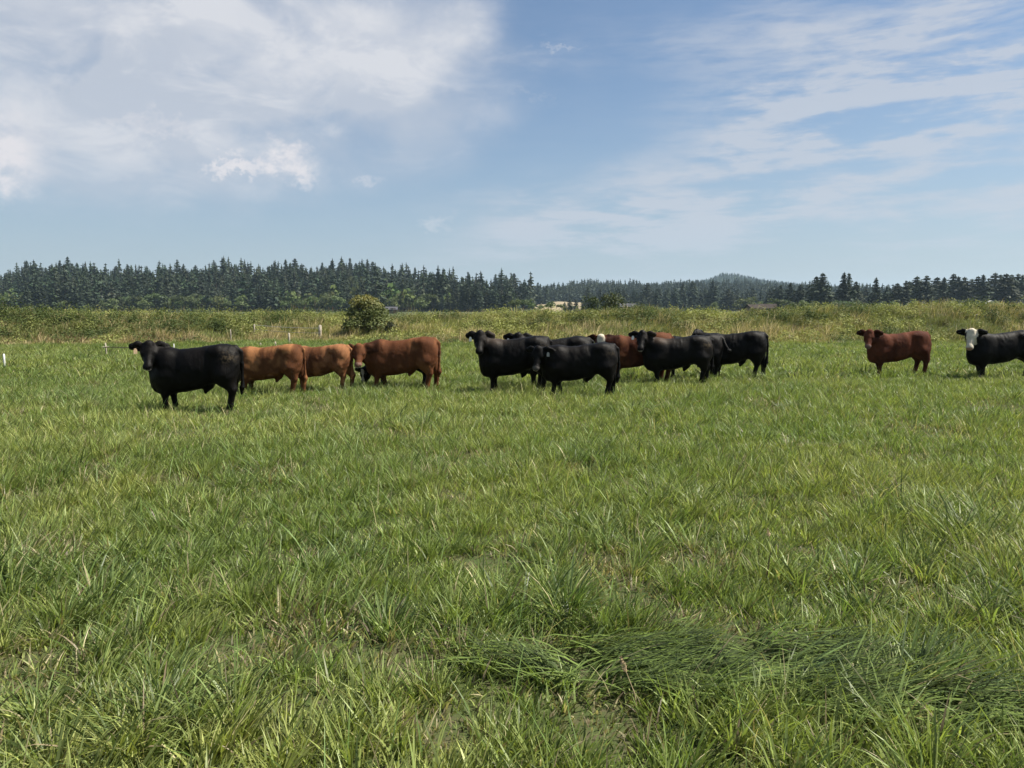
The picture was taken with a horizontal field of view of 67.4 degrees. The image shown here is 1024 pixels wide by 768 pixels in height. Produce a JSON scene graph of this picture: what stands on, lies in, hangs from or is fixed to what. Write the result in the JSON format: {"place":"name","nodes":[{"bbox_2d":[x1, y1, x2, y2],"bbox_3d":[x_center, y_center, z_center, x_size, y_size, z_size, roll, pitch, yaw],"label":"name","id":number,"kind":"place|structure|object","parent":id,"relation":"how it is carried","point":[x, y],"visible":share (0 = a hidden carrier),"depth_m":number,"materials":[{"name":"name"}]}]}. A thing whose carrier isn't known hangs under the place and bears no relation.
{"place":"outdoors","nodes":[
{"label":"outdoors","id":0,"kind":"place"},
{"bbox_2d":[55,306,541,311],"bbox_3d":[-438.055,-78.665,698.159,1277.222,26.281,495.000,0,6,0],"label":"hills","id":1,"kind":"structure","parent":0,"point":[317,310],"depth_m":496.73,"materials":[{"name":"plant"}]},
{"bbox_2d":[19,283,34,310],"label":"conifer","id":2,"kind":"object","parent":1,"relation":"on","point":[26,299],"visible":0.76,"depth_m":460.80,"materials":[{"name":"plant"}]},
{"bbox_2d":[32,284,53,310],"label":"conifer","id":3,"kind":"object","parent":1,"relation":"on","point":[42,298],"visible":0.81,"depth_m":465.33,"materials":[{"name":"plant"}]},
{"bbox_2d":[172,260,182,278],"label":"conifer","id":4,"kind":"object","parent":1,"relation":"on","point":[177,266],"visible":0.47,"depth_m":737.50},
{"bbox_2d":[227,284,235,310],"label":"conifer","id":5,"kind":"object","parent":1,"relation":"on","point":[231,292],"visible":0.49,"depth_m":480.78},
{"bbox_2d":[288,259,299,273],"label":"conifer","id":6,"kind":"object","parent":1,"relation":"on","point":[294,264],"visible":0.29,"depth_m":735.90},
{"bbox_2d":[336,287,347,311],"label":"conifer","id":7,"kind":"object","parent":1,"relation":"on","point":[342,295],"visible":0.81,"depth_m":467.10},
{"bbox_2d":[0,256,903,311],"bbox_3d":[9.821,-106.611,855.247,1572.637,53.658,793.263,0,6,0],"label":"forest","id":8,"kind":"object","parent":1,"relation":"on","point":[290,285],"visible":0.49,"depth_m":552.38,"materials":[{"name":"green plant"}]},
{"bbox_2d":[448,294,457,311],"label":"conifer","id":9,"kind":"object","parent":1,"relation":"on","point":[453,300],"visible":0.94,"depth_m":465.50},
{"bbox_2d":[534,283,542,303],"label":"conifer","id":10,"kind":"object","parent":1,"relation":"on","point":[539,299],"visible":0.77,"depth_m":741.93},
{"bbox_2d":[580,286,590,307],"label":"conifer","id":11,"kind":"object","parent":1,"relation":"on","point":[587,291],"visible":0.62,"depth_m":594.43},
{"bbox_2d":[385,307,397,313],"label":"house","id":12,"kind":"structure","parent":0,"point":[395,309],"depth_m":295.83,"materials":[{"name":"grey wood"}]},
{"bbox_2d":[0,311,1023,767],"bbox_3d":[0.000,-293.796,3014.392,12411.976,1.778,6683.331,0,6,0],"label":"ground","id":13,"kind":"structure","parent":0,"point":[456,719],"depth_m":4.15,"materials":[{"name":"green plant"}]},
{"bbox_2d":[0,295,12,304],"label":"broadleaf tree","id":14,"kind":"object","parent":13,"relation":"on","point":[6,299],"visible":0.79,"depth_m":472.52,"materials":[{"name":"green plant"}]},
{"bbox_2d":[71,290,78,309],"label":"conifer","id":15,"kind":"object","parent":13,"relation":"on","point":[75,299],"visible":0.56,"depth_m":467.28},
{"bbox_2d":[74,288,86,310],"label":"conifer","id":16,"kind":"object","parent":13,"relation":"on","point":[80,301],"visible":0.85,"depth_m":460.82,"materials":[{"name":"plant"}]},
{"bbox_2d":[103,298,118,308],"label":"broadleaf tree","id":17,"kind":"object","parent":13,"relation":"on","point":[109,302],"visible":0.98,"depth_m":461.18,"materials":[{"name":"green plant"}]},
{"bbox_2d":[140,299,150,308],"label":"broadleaf tree","id":18,"kind":"object","parent":13,"relation":"on","point":[145,303],"visible":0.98,"depth_m":463.58,"materials":[{"name":"green plant"}]},
{"bbox_2d":[143,293,161,311],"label":"broadleaf tree","id":19,"kind":"object","parent":13,"relation":"on","point":[152,296],"visible":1,"depth_m":469.10,"materials":[{"name":"green plant"}]},
{"bbox_2d":[170,295,186,309],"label":"broadleaf tree","id":20,"kind":"object","parent":13,"relation":"on","point":[180,298],"visible":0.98,"depth_m":464.93,"materials":[{"name":"green plant"}]},
{"bbox_2d":[128,340,244,411],"bbox_3d":[-5.629,-0.130,13.376,1.892,1.279,0.736,0,6,-1],"label":"steer","id":21,"kind":"object","parent":13,"relation":"on","point":[173,371],"visible":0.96,"depth_m":13.19},
{"bbox_2d":[182,298,201,311],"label":"broadleaf tree","id":22,"kind":"object","parent":13,"relation":"on","point":[193,300],"visible":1,"depth_m":464.97,"materials":[{"name":"green plant"}]},
{"bbox_2d":[208,295,224,311],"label":"broadleaf tree","id":23,"kind":"object","parent":13,"relation":"on","point":[217,299],"visible":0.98,"depth_m":463.48,"materials":[{"name":"green plant"}]},
{"bbox_2d":[234,294,248,311],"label":"broadleaf tree","id":24,"kind":"object","parent":13,"relation":"on","point":[240,300],"visible":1,"depth_m":464.75,"materials":[{"name":"green plant"}]},
{"bbox_2d":[239,286,254,311],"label":"conifer","id":25,"kind":"object","parent":13,"relation":"on","point":[246,291],"visible":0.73,"depth_m":473.17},
{"bbox_2d":[261,283,274,311],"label":"conifer","id":26,"kind":"object","parent":13,"relation":"on","point":[267,300],"visible":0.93,"depth_m":465.44,"materials":[{"name":"plant"}]},
{"bbox_2d":[240,344,307,393],"bbox_3d":[-5.192,-0.287,15.897,1.922,1.098,0.580,0,6,4],"label":"steer","id":27,"kind":"object","parent":13,"relation":"on","point":[277,363],"visible":0.64,"depth_m":15.65},
{"bbox_2d":[315,295,330,311],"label":"broadleaf tree","id":28,"kind":"object","parent":13,"relation":"on","point":[326,299],"visible":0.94,"depth_m":468.73,"materials":[{"name":"green plant"}]},
{"bbox_2d":[299,344,355,388],"bbox_3d":[-4.287,-0.362,16.864,1.699,1.053,0.585,1,6,8],"label":"steer","id":29,"kind":"object","parent":13,"relation":"on","point":[328,359],"visible":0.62,"depth_m":16.59},
{"bbox_2d":[330,296,342,310],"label":"broadleaf tree","id":30,"kind":"object","parent":13,"relation":"on","point":[335,301],"visible":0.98,"depth_m":462.66,"materials":[{"name":"green plant"}]},
{"bbox_2d":[335,297,345,310],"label":"broadleaf tree","id":31,"kind":"object","parent":13,"relation":"on","point":[343,302],"visible":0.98,"depth_m":463.10,"materials":[{"name":"green plant"}]},
{"bbox_2d":[340,294,395,331],"bbox_3d":[-8.292,-4.079,44.358,3.209,2.274,3.103,0,6,0],"label":"shrub","id":32,"kind":"object","parent":13,"relation":"on","point":[368,305],"visible":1,"depth_m":43.80,"materials":[{"name":"green plant"}]},
{"bbox_2d":[355,366,425,386],"bbox_3d":[-2.761,-0.423,17.782,1.774,1.017,0.520,0,6,-4],"label":"calf","id":33,"kind":"object","parent":13,"relation":"on","point":[365,375],"visible":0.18,"depth_m":17.67},
{"bbox_2d":[381,321,399,333],"bbox_3d":[-6.791,-3.070,42.724,1.076,0.884,1.107,0,6,0],"label":"shrub","id":34,"kind":"object","parent":13,"relation":"on","point":[389,325],"visible":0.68,"depth_m":42.63,"materials":[{"name":"green plant"}]},
{"bbox_2d":[387,296,399,308],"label":"broadleaf tree","id":35,"kind":"object","parent":13,"relation":"on","point":[393,302],"visible":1,"depth_m":461.98,"materials":[{"name":"green plant"}]},
{"bbox_2d":[348,336,441,390],"bbox_3d":[-2.625,-0.441,16.977,2.128,1.216,0.783,-1,6,-7],"label":"bull","id":36,"kind":"object","parent":13,"relation":"on","point":[381,358],"visible":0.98,"depth_m":16.75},
{"bbox_2d":[414,298,427,311],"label":"broadleaf tree","id":37,"kind":"object","parent":13,"relation":"on","point":[418,303],"visible":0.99,"depth_m":464.12,"materials":[{"name":"green plant"}]},
{"bbox_2d":[421,293,438,311],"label":"broadleaf tree","id":38,"kind":"object","parent":13,"relation":"on","point":[428,297],"visible":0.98,"depth_m":468.46,"materials":[{"name":"green plant"}]},
{"bbox_2d":[428,285,439,311],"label":"conifer","id":39,"kind":"object","parent":13,"relation":"on","point":[435,302],"visible":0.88,"depth_m":471.56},
{"bbox_2d":[438,295,445,311],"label":"conifer","id":40,"kind":"object","parent":13,"relation":"on","point":[441,307],"visible":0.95,"depth_m":461.58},
{"bbox_2d":[444,293,452,311],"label":"conifer","id":41,"kind":"object","parent":13,"relation":"on","point":[447,303],"visible":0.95,"depth_m":465.73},
{"bbox_2d":[451,286,460,311],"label":"conifer","id":42,"kind":"object","parent":13,"relation":"on","point":[456,294],"visible":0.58,"depth_m":474.89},
{"bbox_2d":[456,289,466,311],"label":"conifer","id":43,"kind":"object","parent":13,"relation":"on","point":[461,301],"visible":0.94,"depth_m":461.36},
{"bbox_2d":[461,284,472,311],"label":"conifer","id":44,"kind":"object","parent":13,"relation":"on","point":[468,299],"visible":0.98,"depth_m":460.75,"materials":[{"name":"plant"}]},
{"bbox_2d":[471,283,485,311],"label":"conifer","id":45,"kind":"object","parent":13,"relation":"on","point":[477,302],"visible":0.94,"depth_m":461.94,"materials":[{"name":"plant"}]},
{"bbox_2d":[481,292,488,311],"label":"conifer","id":46,"kind":"object","parent":13,"relation":"on","point":[485,298],"visible":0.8,"depth_m":470.34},
{"bbox_2d":[487,287,501,311],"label":"conifer","id":47,"kind":"object","parent":13,"relation":"on","point":[495,299],"visible":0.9,"depth_m":462.09,"materials":[{"name":"plant"}]},
{"bbox_2d":[500,289,509,310],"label":"conifer","id":48,"kind":"object","parent":13,"relation":"on","point":[505,300],"visible":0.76,"depth_m":461.54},
{"bbox_2d":[465,330,552,390],"bbox_3d":[-0.054,-0.475,16.526,1.899,1.382,0.777,0,6,3],"label":"steer","id":49,"kind":"object","parent":13,"relation":"on","point":[500,357],"visible":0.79,"depth_m":16.34},
{"bbox_2d":[508,299,521,309],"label":"broadleaf tree","id":50,"kind":"object","parent":13,"relation":"on","point":[515,302],"visible":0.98,"depth_m":298.06,"materials":[{"name":"green plant"}]},
{"bbox_2d":[541,285,550,303],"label":"conifer","id":51,"kind":"object","parent":13,"relation":"on","point":[544,300],"visible":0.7,"depth_m":738.08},
{"bbox_2d":[503,332,593,384],"bbox_3d":[0.854,-0.548,17.710,2.130,1.301,0.619,0,6,-1],"label":"heifer","id":52,"kind":"object","parent":13,"relation":"on","point":[575,340],"visible":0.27,"depth_m":17.54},
{"bbox_2d":[564,299,574,311],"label":"conifer","id":53,"kind":"object","parent":13,"relation":"on","point":[569,304],"visible":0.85,"depth_m":417.51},
{"bbox_2d":[525,342,619,395],"bbox_3d":[1.240,-0.290,15.708,1.936,1.133,0.642,0,6,4],"label":"steer","id":54,"kind":"object","parent":13,"relation":"on","point":[558,364],"visible":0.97,"depth_m":15.50},
{"bbox_2d":[581,295,601,312],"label":"shrub","id":55,"kind":"object","parent":13,"relation":"on","point":[593,300],"visible":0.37,"depth_m":77.36,"materials":[{"name":"green plant"}]},
{"bbox_2d":[598,290,626,310],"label":"shrub","id":56,"kind":"object","parent":13,"relation":"on","point":[614,299],"visible":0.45,"depth_m":78.92,"materials":[{"name":"green plant"}]},
{"bbox_2d":[621,289,631,302],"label":"conifer","id":57,"kind":"object","parent":13,"relation":"on","point":[624,294],"visible":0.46,"depth_m":596.02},
{"bbox_2d":[620,656,637,713],"bbox_3d":[0.514,1.329,3.377,0.091,0.284,0.029,0,6,0],"label":"grass seed head","id":58,"kind":"object","parent":13,"relation":"on","point":[624,667],"depth_m":3.37},
{"bbox_2d":[587,332,673,381],"bbox_3d":[2.904,-0.641,18.760,2.158,1.255,0.642,0,6,0],"label":"cow","id":59,"kind":"object","parent":13,"relation":"on","point":[631,356],"visible":0.36,"depth_m":18.52},
{"bbox_2d":[636,293,649,308],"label":"conifer","id":60,"kind":"object","parent":13,"relation":"on","point":[641,301],"visible":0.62,"depth_m":569.43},
{"bbox_2d":[637,283,653,305],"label":"conifer","id":61,"kind":"object","parent":13,"relation":"on","point":[647,293],"visible":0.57,"depth_m":583.41,"materials":[{"name":"plant"}]},
{"bbox_2d":[650,289,663,309],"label":"conifer","id":62,"kind":"object","parent":13,"relation":"on","point":[657,301],"visible":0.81,"depth_m":568.09,"materials":[{"name":"plant"}]},
{"bbox_2d":[660,290,670,310],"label":"conifer","id":63,"kind":"object","parent":13,"relation":"on","point":[665,299],"visible":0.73,"depth_m":606.64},
{"bbox_2d":[628,330,713,382],"bbox_3d":[3.798,-0.631,18.309,2.056,1.323,0.719,0,6,2],"label":"steer","id":64,"kind":"object","parent":13,"relation":"on","point":[659,354],"visible":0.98,"depth_m":18.12},
{"bbox_2d":[667,288,682,309],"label":"conifer","id":65,"kind":"object","parent":13,"relation":"on","point":[675,297],"visible":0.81,"depth_m":562.00,"materials":[{"name":"plant"}]},
{"bbox_2d":[678,282,686,305],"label":"conifer","id":66,"kind":"object","parent":13,"relation":"on","point":[682,291],"visible":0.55,"depth_m":630.13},
{"bbox_2d":[681,292,689,310],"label":"conifer","id":67,"kind":"object","parent":13,"relation":"on","point":[684,304],"visible":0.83,"depth_m":572.61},
{"bbox_2d":[682,281,699,310],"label":"conifer","id":68,"kind":"object","parent":13,"relation":"on","point":[693,292],"visible":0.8,"depth_m":603.09,"materials":[{"name":"plant"}]},
{"bbox_2d":[694,290,704,309],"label":"conifer","id":69,"kind":"object","parent":13,"relation":"on","point":[700,300],"visible":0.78,"depth_m":573.77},
{"bbox_2d":[670,334,731,377],"bbox_3d":[4.409,-0.680,19.445,2.159,1.178,0.995,1,6,12],"label":"steer","id":70,"kind":"object","parent":13,"relation":"on","point":[719,340],"visible":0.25,"depth_m":19.25},
{"bbox_2d":[701,290,715,309],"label":"conifer","id":71,"kind":"object","parent":13,"relation":"on","point":[708,294],"visible":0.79,"depth_m":564.94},
{"bbox_2d":[704,281,720,309],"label":"conifer","id":72,"kind":"object","parent":13,"relation":"on","point":[713,292],"visible":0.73,"depth_m":564.68,"materials":[{"name":"plant"}]},
{"bbox_2d":[717,288,739,310],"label":"conifer","id":73,"kind":"object","parent":13,"relation":"on","point":[727,300],"visible":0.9,"depth_m":575.22,"materials":[{"name":"plant"}]},
{"bbox_2d":[691,329,768,378],"bbox_3d":[5.454,-0.758,19.606,2.085,1.296,0.721,1,6,15],"label":"steer","id":74,"kind":"object","parent":13,"relation":"on","point":[752,347],"visible":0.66,"depth_m":19.23},
{"bbox_2d":[731,298,745,309],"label":"broadleaf tree","id":75,"kind":"object","parent":13,"relation":"on","point":[739,301],"visible":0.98,"depth_m":466.64,"materials":[{"name":"green plant"}]},
{"bbox_2d":[744,297,756,305],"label":"broadleaf tree","id":76,"kind":"object","parent":13,"relation":"on","point":[748,300],"visible":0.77,"depth_m":465.55,"materials":[{"name":"green plant"}]},
{"bbox_2d":[746,287,758,303],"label":"conifer","id":77,"kind":"object","parent":13,"relation":"on","point":[752,294],"visible":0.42,"depth_m":571.01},
{"bbox_2d":[762,289,775,303],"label":"conifer","id":78,"kind":"object","parent":13,"relation":"on","point":[770,295],"visible":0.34,"depth_m":451.36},
{"bbox_2d":[773,285,785,310],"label":"conifer","id":79,"kind":"object","parent":13,"relation":"on","point":[780,296],"visible":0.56,"depth_m":426.35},
{"bbox_2d":[768,298,790,304],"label":"broadleaf tree","id":80,"kind":"object","parent":13,"relation":"on","point":[779,302],"visible":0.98,"depth_m":311.85,"materials":[{"name":"green plant"}]},
{"bbox_2d":[782,283,794,308],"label":"conifer","id":81,"kind":"object","parent":13,"relation":"on","point":[790,290],"visible":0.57,"depth_m":416.11,"materials":[{"name":"plant"}]},
{"bbox_2d":[786,284,807,308],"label":"conifer","id":82,"kind":"object","parent":13,"relation":"on","point":[800,291],"visible":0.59,"depth_m":382.71,"materials":[{"name":"plant"}]},
{"bbox_2d":[802,276,818,306],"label":"conifer","id":83,"kind":"object","parent":13,"relation":"on","point":[809,290],"visible":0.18,"depth_m":351.93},
{"bbox_2d":[807,273,838,306],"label":"conifer","id":84,"kind":"object","parent":13,"relation":"on","point":[823,294],"visible":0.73,"depth_m":342.45,"materials":[{"name":"plant"}]},
{"bbox_2d":[834,272,853,308],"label":"conifer","id":85,"kind":"object","parent":13,"relation":"on","point":[844,294],"visible":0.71,"depth_m":341.76,"materials":[{"name":"plant"}]},
{"bbox_2d":[846,273,857,301],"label":"conifer","id":86,"kind":"object","parent":13,"relation":"on","point":[852,292],"visible":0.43,"depth_m":347.46,"materials":[{"name":"plant"}]},
{"bbox_2d":[849,282,865,303],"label":"conifer","id":87,"kind":"object","parent":13,"relation":"on","point":[857,288],"visible":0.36,"depth_m":352.12,"materials":[{"name":"plant"}]},
{"bbox_2d":[861,287,870,303],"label":"conifer","id":88,"kind":"object","parent":13,"relation":"on","point":[865,293],"visible":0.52,"depth_m":465.65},
{"bbox_2d":[867,277,883,305],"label":"conifer","id":89,"kind":"object","parent":13,"relation":"on","point":[875,297],"visible":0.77,"depth_m":347.27,"materials":[{"name":"plant"}]},
{"bbox_2d":[880,286,894,305],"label":"conifer","id":90,"kind":"object","parent":13,"relation":"on","point":[886,294],"visible":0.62,"depth_m":357.68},
{"bbox_2d":[856,329,931,375],"bbox_3d":[10.279,-0.846,20.653,1.983,1.275,0.700,0,6,1],"label":"heifer","id":91,"kind":"object","parent":13,"relation":"on","point":[882,347],"visible":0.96,"depth_m":20.44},
{"bbox_2d":[887,283,911,305],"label":"conifer","id":92,"kind":"object","parent":13,"relation":"on","point":[896,291],"visible":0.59,"depth_m":357.46,"materials":[{"name":"plant"}]},
{"bbox_2d":[894,281,918,308],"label":"conifer","id":93,"kind":"object","parent":13,"relation":"on","point":[905,291],"visible":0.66,"depth_m":356.82,"materials":[{"name":"plant"}]},
{"bbox_2d":[907,276,936,301],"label":"conifer","id":94,"kind":"object","parent":13,"relation":"on","point":[916,280],"visible":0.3,"depth_m":390.37,"materials":[{"name":"plant"}]},
{"bbox_2d":[911,276,938,304],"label":"conifer","id":95,"kind":"object","parent":13,"relation":"on","point":[925,288],"visible":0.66,"depth_m":357.26,"materials":[{"name":"plant"}]},
{"bbox_2d":[931,277,947,299],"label":"conifer","id":96,"kind":"object","parent":13,"relation":"on","point":[937,282],"visible":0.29,"depth_m":419.51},
{"bbox_2d":[934,277,953,301],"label":"conifer","id":97,"kind":"object","parent":13,"relation":"on","point":[943,294],"visible":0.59,"depth_m":388.25,"materials":[{"name":"plant"}]},
{"bbox_2d":[946,274,963,297],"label":"conifer","id":98,"kind":"object","parent":13,"relation":"on","point":[953,277],"visible":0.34,"depth_m":412.32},
{"bbox_2d":[950,276,960,298],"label":"conifer","id":99,"kind":"object","parent":13,"relation":"on","point":[956,284],"visible":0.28,"depth_m":407.13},
{"bbox_2d":[948,277,977,302],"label":"conifer","id":100,"kind":"object","parent":13,"relation":"on","point":[961,293],"visible":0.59,"depth_m":385.95,"materials":[{"name":"plant"}]},
{"bbox_2d":[971,276,991,302],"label":"conifer","id":101,"kind":"object","parent":13,"relation":"on","point":[977,279],"visible":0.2,"depth_m":394.91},
{"bbox_2d":[970,274,995,301],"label":"conifer","id":102,"kind":"object","parent":13,"relation":"on","point":[982,294],"visible":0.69,"depth_m":357.67,"materials":[{"name":"plant"}]},
{"bbox_2d":[956,328,1023,377],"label":"steer","id":103,"kind":"object","parent":13,"relation":"on","point":[984,348],"visible":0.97,"depth_m":19.57},
{"bbox_2d":[986,273,998,290],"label":"conifer","id":104,"kind":"object","parent":13,"relation":"on","point":[995,276],"visible":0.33,"depth_m":401.92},
{"bbox_2d":[989,273,1023,305],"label":"conifer","id":105,"kind":"object","parent":13,"relation":"on","point":[1005,291],"visible":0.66,"depth_m":360.15,"materials":[{"name":"plant"}]},
{"bbox_2d":[1008,275,1019,297],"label":"conifer","id":106,"kind":"object","parent":13,"relation":"on","point":[1012,277],"visible":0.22,"depth_m":384.13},
{"bbox_2d":[1014,275,1023,303],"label":"conifer","id":107,"kind":"object","parent":13,"relation":"on","point":[1021,281],"visible":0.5,"depth_m":375.94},
{"bbox_2d":[0,295,1023,344],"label":"bank grass","id":108,"kind":"structure","parent":0,"point":[772,326],"depth_m":43.17,"materials":[{"name":"green plant"}]},
{"bbox_2d":[0,0,1023,287],"label":"sky","id":109,"kind":"structure","parent":0,"point":[561,141],"materials":[{"name":"blue"}]},
{"bbox_2d":[535,302,582,310],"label":"building","id":110,"kind":"structure","parent":0,"point":[561,303],"depth_m":705.23,"materials":[{"name":"beige"}]},
{"bbox_2d":[743,304,766,312],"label":"house","id":111,"kind":"structure","parent":0,"point":[747,306],"depth_m":232.83,"materials":[{"name":"grey wood"}]},
{"bbox_3d":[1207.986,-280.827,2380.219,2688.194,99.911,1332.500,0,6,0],"label":"hills","id":112,"kind":"structure","parent":0,"visible":0},
{"bbox_2d":[659,273,833,286],"bbox_3d":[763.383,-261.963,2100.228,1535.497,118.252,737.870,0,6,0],"label":"forest","id":113,"kind":"object","parent":112,"relation":"on","point":[720,277],"visible":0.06,"depth_m":2314.37,"materials":[{"name":"green plant"}]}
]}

